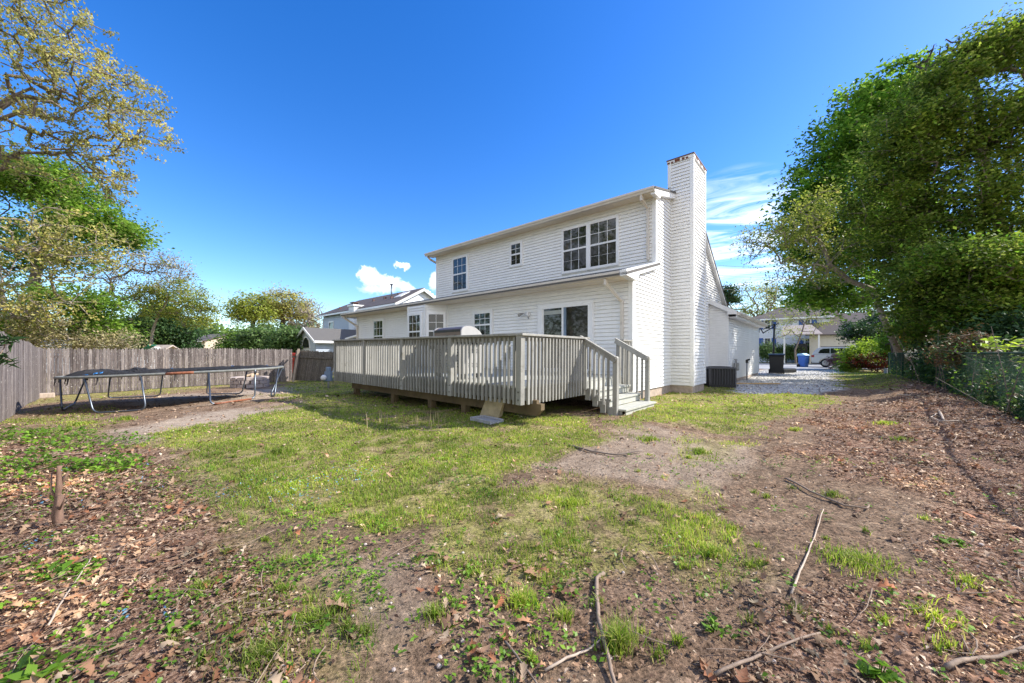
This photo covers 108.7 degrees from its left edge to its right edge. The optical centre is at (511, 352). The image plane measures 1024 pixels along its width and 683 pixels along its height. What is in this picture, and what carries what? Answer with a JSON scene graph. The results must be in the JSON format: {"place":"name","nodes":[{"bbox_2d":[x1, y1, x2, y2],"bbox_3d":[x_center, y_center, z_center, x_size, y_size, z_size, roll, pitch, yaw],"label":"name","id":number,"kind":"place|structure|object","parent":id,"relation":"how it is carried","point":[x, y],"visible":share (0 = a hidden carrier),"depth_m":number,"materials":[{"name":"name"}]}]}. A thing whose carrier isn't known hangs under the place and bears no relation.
{"place":"outdoors","nodes":[
{"label":"outdoors","id":0,"kind":"place"},
{"bbox_2d":[143,345,178,377],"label":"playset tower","id":1,"kind":"structure","parent":0,"point":[151,347],"depth_m":23.79,"materials":[{"name":"white plastic"}]},
{"bbox_2d":[0,371,1001,682],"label":"grass","id":2,"kind":"structure","parent":0,"point":[622,637],"depth_m":3.40,"materials":[{"name":"green plant"}]},
{"bbox_2d":[0,362,1023,682],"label":"ground","id":3,"kind":"structure","parent":0,"point":[380,662],"depth_m":2.62,"materials":[{"name":"soil"}]},
{"bbox_2d":[0,331,42,421],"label":"stockade fence","id":4,"kind":"object","parent":3,"relation":"on","point":[22,387],"visible":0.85,"depth_m":9.75,"materials":[{"name":"grey wood"}]},
{"bbox_2d":[0,332,29,368],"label":"broadleaf sprig","id":5,"kind":"object","parent":4,"relation":"attached to","point":[7,338],"visible":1,"depth_m":6.08,"materials":[{"name":"green plant"}]},
{"bbox_2d":[0,644,76,682],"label":"leafy weed","id":6,"kind":"object","parent":3,"relation":"on","point":[27,660],"visible":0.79,"depth_m":1.49,"materials":[{"name":"green plant"}]},
{"bbox_2d":[0,446,88,483],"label":"leafy weed","id":7,"kind":"object","parent":3,"relation":"on","point":[50,456],"visible":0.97,"depth_m":4.12,"materials":[{"name":"green plant"}]},
{"bbox_2d":[39,392,54,398],"bbox_3d":[-17.171,1.562,13.383,0.240,0.190,0.660,0,0,38],"label":"wooden block","id":8,"kind":"object","parent":3,"relation":"on","point":[48,395],"depth_m":13.44,"materials":[{"name":"brown wood"}]},
{"bbox_2d":[0,424,96,445],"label":"leafy weed","id":9,"kind":"object","parent":3,"relation":"on","point":[27,432],"visible":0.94,"depth_m":5.64,"materials":[{"name":"green plant"}]},
{"bbox_2d":[50,465,69,526],"bbox_3d":[-3.555,1.134,2.890,0.178,0.479,0.103,0,0,40],"label":"cut sapling stump","id":10,"kind":"object","parent":3,"relation":"on","point":[57,515],"visible":0.95,"depth_m":2.88,"materials":[{"name":"brown wood"}]},
{"bbox_2d":[28,555,103,582],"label":"leafy weed","id":11,"kind":"object","parent":3,"relation":"on","point":[65,565],"visible":0.69,"depth_m":2.19,"materials":[{"name":"green plant"}]},
{"bbox_2d":[47,557,90,625],"bbox_3d":[-2.455,1.307,2.050,0.017,0.017,0.719,0,0,-38],"label":"fallen branch","id":12,"kind":"object","parent":3,"relation":"on","point":[54,613],"visible":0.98,"depth_m":1.92,"materials":[{"name":"beige wood"}]},
{"bbox_2d":[0,195,146,332],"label":"oak tree","id":13,"kind":"object","parent":3,"relation":"on","point":[15,308],"visible":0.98,"depth_m":16.44,"materials":[{"name":"green plant"}]},
{"bbox_2d":[0,270,155,349],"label":"maple tree","id":14,"kind":"object","parent":3,"relation":"on","point":[103,299],"visible":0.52,"depth_m":19.08,"materials":[{"name":"green plant"}]},
{"bbox_2d":[0,304,156,355],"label":"tree","id":15,"kind":"object","parent":3,"relation":"on","point":[85,343],"visible":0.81,"depth_m":17.92,"materials":[{"name":"green plant"}]},
{"bbox_2d":[0,127,174,345],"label":"maple tree","id":16,"kind":"object","parent":3,"relation":"on","point":[20,190],"visible":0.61,"depth_m":20.70,"materials":[{"name":"green plant"}]},
{"bbox_2d":[41,338,137,370],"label":"grey roofed house","id":17,"kind":"structure","parent":3,"relation":"on","point":[84,354],"depth_m":28.97,"materials":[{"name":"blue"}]},
{"bbox_2d":[25,429,154,453],"bbox_3d":[-5.896,1.206,5.174,1.407,0.250,0.962,0,0,0],"label":"leafy weed","id":18,"kind":"object","parent":3,"relation":"on","point":[54,443],"visible":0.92,"depth_m":5.09,"materials":[{"name":"green plant"}]},
{"bbox_2d":[0,0,185,209],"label":"oak tree","id":19,"kind":"object","parent":3,"relation":"on","point":[12,98],"visible":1,"depth_m":10.53,"materials":[{"name":"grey plant"}]},
{"bbox_2d":[63,446,154,472],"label":"leafy weed","id":20,"kind":"object","parent":3,"relation":"on","point":[114,459],"visible":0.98,"depth_m":4.21,"materials":[{"name":"green plant"}]},
{"bbox_2d":[65,247,202,369],"bbox_3d":[-25.842,-3.045,25.584,8.387,9.534,4.409,0,0,0],"label":"arching tree","id":21,"kind":"object","parent":3,"relation":"on","point":[131,266],"visible":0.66,"depth_m":25.01,"materials":[{"name":"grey plant"}]},
{"bbox_2d":[94,309,176,353],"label":"bushy tree","id":22,"kind":"object","parent":3,"relation":"on","point":[142,325],"visible":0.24,"depth_m":26.84,"materials":[{"name":"green plant"}]},
{"bbox_2d":[121,294,208,360],"bbox_3d":[-27.317,-1.563,29.122,5.716,6.543,4.969,0,0,0],"label":"evergreen tree","id":23,"kind":"object","parent":3,"relation":"on","point":[185,339],"visible":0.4,"depth_m":28.49,"materials":[{"name":"green plant"}]},
{"bbox_2d":[43,348,291,394],"bbox_3d":[-15.211,0.748,17.373,0.159,2.020,8.701,0,0,41],"label":"stockade fence","id":24,"kind":"object","parent":3,"relation":"on","point":[60,362],"visible":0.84,"depth_m":16.40,"materials":[{"name":"grey wood"}]},
{"bbox_2d":[53,365,283,412],"bbox_3d":[-10.034,0.955,10.970,5.473,1.116,4.521,0,0,-21],"label":"trampoline","id":25,"kind":"object","parent":3,"relation":"on","point":[84,375],"visible":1,"depth_m":9.95,"materials":[{"name":"grey metal"}]},
{"bbox_2d":[114,273,234,344],"bbox_3d":[-23.456,-1.924,25.641,7.039,7.266,4.232,0,0,0],"label":"spreading oak","id":26,"kind":"object","parent":3,"relation":"on","point":[184,301],"visible":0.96,"depth_m":25.26,"materials":[{"name":"green plant"}]},
{"bbox_2d":[162,619,194,633],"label":"leafy weed","id":27,"kind":"object","parent":3,"relation":"on","point":[169,626],"visible":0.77,"depth_m":1.74,"materials":[{"name":"green plant"}]},
{"bbox_2d":[23,460,372,619],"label":"blue plastic shreds","id":28,"kind":"object","parent":3,"relation":"on","point":[124,610],"visible":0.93,"depth_m":3.33,"materials":[{"name":"blue plastic"}]},
{"bbox_2d":[193,334,242,362],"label":"beige house","id":29,"kind":"structure","parent":3,"relation":"on","point":[210,336],"depth_m":59.80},
{"bbox_2d":[206,321,257,360],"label":"bush","id":30,"kind":"object","parent":3,"relation":"on","point":[219,343],"visible":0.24,"depth_m":33.08,"materials":[{"name":"green plant"}]},
{"bbox_2d":[230,376,268,387],"bbox_3d":[-11.692,1.286,16.400,1.458,0.462,1.400,0,0,0],"label":"fire pit","id":31,"kind":"object","parent":3,"relation":"on","point":[238,381],"visible":0.89,"depth_m":15.85,"materials":[{"name":"grey stone"}]},
{"bbox_2d":[213,288,286,328],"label":"distant oak","id":32,"kind":"object","parent":3,"relation":"on","point":[241,310],"visible":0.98,"depth_m":47.09,"materials":[{"name":"green plant"}]},
{"bbox_2d":[222,318,285,365],"bbox_3d":[-21.972,-0.706,32.091,5.167,4.755,4.606,0,0,0],"label":"bush","id":33,"kind":"object","parent":3,"relation":"on","point":[250,338],"visible":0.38,"depth_m":30.96,"materials":[{"name":"green plant"}]},
{"bbox_2d":[255,321,315,352],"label":"bush","id":34,"kind":"object","parent":3,"relation":"on","point":[286,338],"visible":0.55,"depth_m":29.04,"materials":[{"name":"green plant"}]},
{"bbox_2d":[254,280,318,328],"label":"distant oak","id":35,"kind":"object","parent":3,"relation":"on","point":[288,307],"visible":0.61,"depth_m":50.21,"materials":[{"name":"green plant"}]},
{"bbox_2d":[292,349,299,381],"bbox_3d":[-11.634,0.660,19.792,0.359,1.794,0.100,0,0,-23],"label":"bare fence post","id":36,"kind":"object","parent":3,"relation":"on","point":[295,367],"visible":0.93,"depth_m":19.76,"materials":[{"name":"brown wood"}]},
{"bbox_2d":[279,311,323,330],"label":"distant oak","id":37,"kind":"object","parent":3,"relation":"on","point":[300,323],"visible":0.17,"depth_m":53.42,"materials":[{"name":"green plant"}]},
{"bbox_2d":[282,298,328,328],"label":"bare tree","id":38,"kind":"object","parent":3,"relation":"on","point":[309,317],"visible":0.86,"depth_m":39.86,"materials":[{"name":"green plant"}]},
{"bbox_2d":[291,350,332,380],"bbox_3d":[-10.327,0.691,18.979,4.867,1.694,0.159,0,0,39],"label":"leaning fence","id":39,"kind":"object","parent":3,"relation":"on","point":[312,365],"visible":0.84,"depth_m":18.95,"materials":[{"name":"grey wood"}]},
{"bbox_2d":[320,367,332,387],"bbox_3d":[-7.380,1.002,14.608,0.375,0.890,0.308,0,0,0],"label":"utility meter post","id":40,"kind":"object","parent":3,"relation":"on","point":[327,376],"visible":0.98,"depth_m":14.57,"materials":[{"name":"grey metal"}]},
{"bbox_2d":[294,284,435,351],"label":"neighbour house","id":41,"kind":"structure","parent":3,"relation":"on","point":[336,326],"depth_m":30.65,"materials":[{"name":"white"}]},
{"bbox_2d":[325,381,441,428],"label":"tall grass","id":42,"kind":"structure","parent":3,"relation":"on","point":[436,416],"depth_m":6.57,"materials":[{"name":"plant"}]},
{"bbox_2d":[48,312,922,357],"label":"distant woods","id":43,"kind":"object","parent":3,"relation":"on","point":[211,331],"depth_m":78.08,"materials":[{"name":"green plant"}]},
{"bbox_2d":[470,415,503,424],"bbox_3d":[-0.445,1.167,6.432,0.306,0.065,0.563,0,0,-43],"label":"splash block","id":44,"kind":"object","parent":3,"relation":"on","point":[488,420],"depth_m":6.38,"materials":[{"name":"grey concrete"}]},
{"bbox_2d":[332,333,655,417],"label":"wooden deck","id":45,"kind":"structure","parent":3,"relation":"on","point":[491,391],"depth_m":7.34,"materials":[{"name":"grey paint"}]},
{"bbox_2d":[424,326,493,378],"bbox_3d":[-1.174,-0.015,7.940,1.800,1.086,0.621,0,0,41],"label":"gas grill","id":46,"kind":"object","parent":45,"relation":"on","point":[463,330],"visible":0.23,"depth_m":7.63,"materials":[{"name":"metal"}]},
{"bbox_2d":[0,452,1023,682],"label":"ground weeds","id":47,"kind":"object","parent":3,"relation":"on","point":[501,651],"visible":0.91,"depth_m":2.02,"materials":[{"name":"green plant"}]},
{"bbox_2d":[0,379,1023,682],"bbox_3d":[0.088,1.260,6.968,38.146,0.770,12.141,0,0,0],"label":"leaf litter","id":48,"kind":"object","parent":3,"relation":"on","point":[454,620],"visible":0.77,"depth_m":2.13,"materials":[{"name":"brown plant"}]},
{"bbox_2d":[0,383,1023,682],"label":"twigs","id":49,"kind":"object","parent":3,"relation":"on","point":[78,453],"visible":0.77,"depth_m":2.33,"materials":[{"name":"brown wood"}]},
{"bbox_2d":[504,640,536,682],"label":"fallen branch","id":50,"kind":"object","parent":3,"relation":"on","point":[517,656],"visible":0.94,"depth_m":1.59,"materials":[{"name":"wood"}]},
{"bbox_2d":[340,152,767,397],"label":"vinyl sided house","id":51,"kind":"structure","parent":3,"relation":"on","point":[638,268],"depth_m":11.39,"materials":[{"name":"white plastic"}]},
{"bbox_2d":[373,318,384,352],"bbox_3d":[-6.269,-0.795,17.242,1.020,1.610,0.050,0,0,41],"label":"window","id":52,"kind":"structure","parent":51,"relation":"in","point":[378,324],"depth_m":17.17,"materials":[{"name":"white plastic"}]},
{"bbox_2d":[407,304,447,365],"bbox_3d":[-3.507,-0.665,14.456,2.316,2.330,0.680,0,0,41],"label":"bay window","id":53,"kind":"structure","parent":51,"relation":"in","point":[422,320],"depth_m":13.92,"materials":[{"name":"white plastic"}]},
{"bbox_2d":[452,254,468,292],"bbox_3d":[-2.255,-3.417,15.871,1.070,1.565,0.050,0,0,41],"label":"window","id":54,"kind":"structure","parent":51,"relation":"in","point":[460,268],"depth_m":15.84,"materials":[{"name":"white plastic"}]},
{"bbox_2d":[472,309,492,333],"bbox_3d":[-1.021,-0.978,12.669,0.980,0.976,0.050,0,0,41],"label":"window","id":55,"kind":"structure","parent":51,"relation":"in","point":[482,320],"depth_m":12.63,"materials":[{"name":"white plastic"}]},
{"bbox_2d":[509,240,522,267],"bbox_3d":[0.147,-3.702,13.782,0.651,0.955,0.050,0,0,41],"label":"window","id":56,"kind":"structure","parent":51,"relation":"in","point":[515,248],"depth_m":13.77,"materials":[{"name":"white plastic"}]},
{"bbox_2d":[537,299,593,372],"bbox_3d":[1.483,-0.455,10.483,1.890,1.990,0.050,0,0,41],"label":"sliding door","id":57,"kind":"structure","parent":51,"relation":"in","point":[572,318],"depth_m":10.40,"materials":[{"name":"white glass"}]},
{"bbox_2d":[561,222,587,274],"bbox_3d":[2.071,-3.420,12.105,1.050,1.550,0.050,0,0,41],"label":"window","id":58,"kind":"structure","parent":51,"relation":"in","point":[574,239],"depth_m":12.11,"materials":[{"name":"white plastic"}]},
{"bbox_2d":[588,214,619,270],"bbox_3d":[2.836,-3.420,11.440,1.060,1.550,0.050,0,0,41],"label":"window","id":59,"kind":"structure","parent":51,"relation":"in","point":[603,234],"depth_m":11.41,"materials":[{"name":"white plastic"}]},
{"bbox_2d":[544,631,606,671],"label":"fallen branch","id":60,"kind":"object","parent":3,"relation":"on","point":[551,666],"visible":0.84,"depth_m":1.59,"materials":[{"name":"beige wood"}]},
{"bbox_2d":[568,444,642,455],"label":"fallen branch","id":61,"kind":"object","parent":3,"relation":"on","point":[603,452],"visible":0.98,"depth_m":4.56,"materials":[{"name":"brown wood"}]},
{"bbox_2d":[595,571,616,682],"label":"fallen branch","id":62,"kind":"object","parent":3,"relation":"on","point":[597,603],"visible":0.91,"depth_m":1.76,"materials":[{"name":"wood"}]},
{"bbox_2d":[351,457,988,680],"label":"pebbles","id":63,"kind":"object","parent":3,"relation":"on","point":[438,665],"visible":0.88,"depth_m":1.80,"materials":[{"name":"grey stone"}]},
{"bbox_2d":[701,615,731,637],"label":"leafy weed","id":64,"kind":"object","parent":3,"relation":"on","point":[712,619],"visible":0.88,"depth_m":1.73,"materials":[{"name":"green plant"}]},
{"bbox_2d":[704,366,736,387],"bbox_3d":[7.457,0.843,13.222,0.860,0.715,0.860,0,0,15],"label":"air conditioner","id":65,"kind":"object","parent":3,"relation":"on","point":[721,376],"visible":0.92,"depth_m":12.86,"materials":[{"name":"grey metal"}]},
{"bbox_2d":[721,281,743,306],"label":"pine tree","id":66,"kind":"object","parent":3,"relation":"on","point":[732,298],"visible":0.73,"depth_m":49.38,"materials":[{"name":"green plant"}]},
{"bbox_2d":[729,280,783,316],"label":"background tree","id":67,"kind":"object","parent":3,"relation":"on","point":[745,310],"visible":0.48,"depth_m":67.03,"materials":[{"name":"green plant"}]},
{"bbox_2d":[713,632,820,675],"bbox_3d":[1.116,1.292,1.591,0.635,0.024,0.023,0,0,-20],"label":"fallen branch","id":68,"kind":"object","parent":3,"relation":"on","point":[731,666],"visible":0.97,"depth_m":1.55,"materials":[{"name":"wood"}]},
{"bbox_2d":[747,275,796,314],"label":"background tree","id":69,"kind":"object","parent":3,"relation":"on","point":[776,286],"visible":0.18,"depth_m":69.50,"materials":[{"name":"green plant"}]},
{"bbox_2d":[759,339,787,362],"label":"hedge bush","id":70,"kind":"object","parent":3,"relation":"on","point":[766,349],"visible":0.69,"depth_m":44.11,"materials":[{"name":"green plant"}]},
{"bbox_2d":[768,354,784,373],"bbox_3d":[15.533,0.620,21.577,0.780,1.160,0.938,0,0,37],"label":"trash bin","id":71,"kind":"object","parent":3,"relation":"on","point":[776,363],"visible":1,"depth_m":21.30,"materials":[{"name":"black plastic"}]},
{"bbox_2d":[758,319,796,372],"bbox_3d":[16.065,-0.435,22.777,2.753,3.270,0.968,0,0,-5],"label":"basketball hoop","id":72,"kind":"object","parent":3,"relation":"on","point":[790,370],"visible":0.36,"depth_m":22.58,"materials":[{"name":"black plastic"}]},
{"bbox_2d":[729,368,844,393],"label":"gravel stones","id":73,"kind":"object","parent":3,"relation":"on","point":[804,373],"visible":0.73,"depth_m":15.70,"materials":[{"name":"grey gravel"}]},
{"bbox_2d":[775,342,802,362],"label":"hedge bush","id":74,"kind":"object","parent":3,"relation":"on","point":[789,350],"visible":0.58,"depth_m":43.73,"materials":[{"name":"green plant"}]},
{"bbox_2d":[760,305,837,363],"bbox_3d":[29.589,-2.568,37.912,7.951,7.761,3.936,0,0,12],"label":"street tree","id":75,"kind":"object","parent":3,"relation":"on","point":[793,332],"visible":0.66,"depth_m":37.98,"materials":[{"name":"green plant"}]},
{"bbox_2d":[790,509,823,594],"bbox_3d":[2.009,1.270,2.465,1.491,0.018,0.018,0,0,-45],"label":"fallen branch","id":76,"kind":"object","parent":3,"relation":"on","point":[798,575],"visible":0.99,"depth_m":2.26,"materials":[{"name":"beige wood"}]},
{"bbox_2d":[729,177,905,365],"bbox_3d":[14.652,-3.343,17.324,8.800,9.420,3.392,0,0,0],"label":"leaning tree","id":77,"kind":"object","parent":3,"relation":"on","point":[829,266],"visible":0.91,"depth_m":16.92,"materials":[{"name":"green plant"}]},
{"bbox_2d":[785,478,869,508],"bbox_3d":[2.811,1.279,3.366,0.217,0.029,0.734,0,0,-18],"label":"fallen branch","id":78,"kind":"object","parent":3,"relation":"on","point":[807,489],"visible":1,"depth_m":3.25,"materials":[{"name":"brown wood"}]},
{"bbox_2d":[824,352,842,368],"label":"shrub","id":79,"kind":"object","parent":3,"relation":"on","point":[830,359],"visible":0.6,"depth_m":26.96,"materials":[{"name":"green plant"}]},
{"bbox_2d":[832,336,888,371],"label":"lime bush","id":80,"kind":"object","parent":3,"relation":"on","point":[855,349],"visible":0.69,"depth_m":23.95,"materials":[{"name":"green plant"}]},
{"bbox_2d":[833,308,904,368],"bbox_3d":[26.351,-1.101,26.771,6.316,4.812,3.913,0,0,0],"label":"lilac tree","id":81,"kind":"object","parent":3,"relation":"on","point":[857,329],"visible":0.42,"depth_m":26.11,"materials":[{"name":"green plant"}]},
{"bbox_2d":[750,45,995,321],"bbox_3d":[20.932,-8.015,20.062,13.280,18.732,8.561,0,0,0],"label":"maple tree","id":82,"kind":"object","parent":3,"relation":"on","point":[842,124],"visible":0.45,"depth_m":20.43,"materials":[{"name":"green plant"}]},
{"bbox_2d":[842,350,910,372],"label":"azalea","id":83,"kind":"object","parent":3,"relation":"on","point":[873,365],"visible":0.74,"depth_m":22.82,"materials":[{"name":"green plant"}]},
{"bbox_2d":[852,653,905,682],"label":"leafy weed","id":84,"kind":"object","parent":3,"relation":"on","point":[869,669],"visible":0.91,"depth_m":1.48,"materials":[{"name":"green plant"}]},
{"bbox_2d":[865,318,912,359],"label":"dark shrub","id":85,"kind":"object","parent":3,"relation":"on","point":[884,348],"visible":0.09,"depth_m":21.95,"materials":[{"name":"green plant"}]},
{"bbox_2d":[815,1,1023,308],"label":"locust tree","id":86,"kind":"object","parent":3,"relation":"on","point":[987,204],"visible":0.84,"depth_m":13.65,"materials":[{"name":"green plant"}]},
{"bbox_2d":[842,222,1023,346],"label":"locust tree","id":87,"kind":"object","parent":3,"relation":"on","point":[992,273],"visible":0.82,"depth_m":12.11,"materials":[{"name":"green plant"}]},
{"bbox_2d":[888,311,1008,359],"bbox_3d":[19.361,-0.795,16.439,3.728,4.213,8.536,0,0,32],"label":"rhododendron","id":88,"kind":"object","parent":3,"relation":"on","point":[915,347],"visible":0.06,"depth_m":16.13,"materials":[{"name":"green plant"}]},
{"bbox_2d":[933,534,971,547],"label":"leafy weed","id":89,"kind":"object","parent":3,"relation":"on","point":[944,541],"visible":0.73,"depth_m":2.48,"materials":[{"name":"green plant"}]},
{"bbox_2d":[888,352,1023,421],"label":"chain link fence","id":90,"kind":"object","parent":3,"relation":"on","point":[891,364],"visible":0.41,"depth_m":7.68,"materials":[{"name":"green metal"}]},
{"bbox_2d":[973,336,1023,362],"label":"broadleaf sprig","id":91,"kind":"object","parent":90,"relation":"on","point":[986,344],"visible":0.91,"depth_m":7.28,"materials":[{"name":"green plant"}]},
{"bbox_2d":[889,323,1023,421],"bbox_3d":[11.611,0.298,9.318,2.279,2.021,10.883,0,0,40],"label":"hedge","id":92,"kind":"object","parent":3,"relation":"on","point":[980,390],"visible":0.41,"depth_m":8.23,"materials":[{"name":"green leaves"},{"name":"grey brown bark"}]},
{"bbox_2d":[930,413,988,421],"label":"fallen branch","id":93,"kind":"object","parent":3,"relation":"on","point":[950,420],"visible":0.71,"depth_m":5.82,"materials":[{"name":"brown wood"}]},
{"bbox_2d":[896,326,1023,415],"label":"vine stems","id":94,"kind":"object","parent":3,"relation":"on","point":[935,385],"visible":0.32,"depth_m":7.13,"materials":[{"name":"brown plant"}]},
{"bbox_2d":[899,301,1023,386],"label":"understory thicket","id":95,"kind":"object","parent":3,"relation":"on","point":[1015,326],"visible":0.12,"depth_m":10.87,"materials":[{"name":"green plant"}]},
{"bbox_2d":[920,323,1005,398],"bbox_3d":[11.045,0.280,9.055,1.435,1.997,1.256,0,0,0],"label":"bush","id":96,"kind":"object","parent":3,"relation":"on","point":[963,337],"visible":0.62,"depth_m":9.00,"materials":[{"name":"green plant"}]},
{"bbox_2d":[915,18,1019,293],"bbox_3d":[18.968,-6.134,14.896,4.235,14.914,1.499,0,0,0],"label":"tree","id":97,"kind":"object","parent":3,"relation":"on","point":[931,50],"visible":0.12,"depth_m":14.97,"materials":[{"name":"green plant"}]},
{"bbox_2d":[942,645,1023,669],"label":"fallen branch","id":98,"kind":"object","parent":3,"relation":"on","point":[951,664],"visible":0.98,"depth_m":1.54,"materials":[{"name":"wood"}]},
{"bbox_2d":[0,0,1023,330],"label":"sky","id":99,"kind":"structure","parent":0,"point":[332,146],"materials":[{"name":"blue"}]},
{"bbox_2d":[759,367,826,369],"bbox_3d":[21.174,1.181,28.851,5.600,0.013,4.490,0,0,41],"label":"driveway apron","id":100,"kind":"object","parent":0,"point":[800,368],"visible":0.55,"depth_m":27.92,"materials":[{"name":"grey concrete"}]},
{"bbox_2d":[759,364,910,369],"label":"road","id":101,"kind":"structure","parent":0,"point":[809,366],"depth_m":32.13,"materials":[{"name":"grey asphalt"}]},
{"bbox_2d":[796,353,809,366],"bbox_3d":[24.889,0.615,31.427,0.660,1.169,0.708,0,0,-23],"label":"recycling bin","id":102,"kind":"object","parent":101,"relation":"on","point":[803,359],"visible":1,"depth_m":31.23,"materials":[{"name":"blue plastic"}]},
{"bbox_2d":[811,346,886,366],"bbox_3d":[27.575,0.310,30.113,4.697,1.720,1.855,0,0,41],"label":"passing suv","id":103,"kind":"object","parent":101,"relation":"on","point":[819,354],"visible":0.36,"depth_m":30.49,"materials":[{"name":"silver metal"}]},
{"bbox_2d":[753,302,918,364],"bbox_3d":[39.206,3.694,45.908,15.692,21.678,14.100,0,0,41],"label":"house across street","id":104,"kind":"structure","parent":0,"point":[826,334],"depth_m":43.88,"materials":[{"name":"brown"}]},
{"bbox_2d":[759,338,775,345],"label":"window","id":105,"kind":"structure","parent":104,"relation":"in","point":[760,339],"depth_m":47.95,"materials":[{"name":"white glass"}]},
{"bbox_2d":[795,344,806,361],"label":"front door","id":106,"kind":"structure","parent":104,"relation":"in","point":[800,345],"depth_m":43.46,"materials":[{"name":"black plastic"}]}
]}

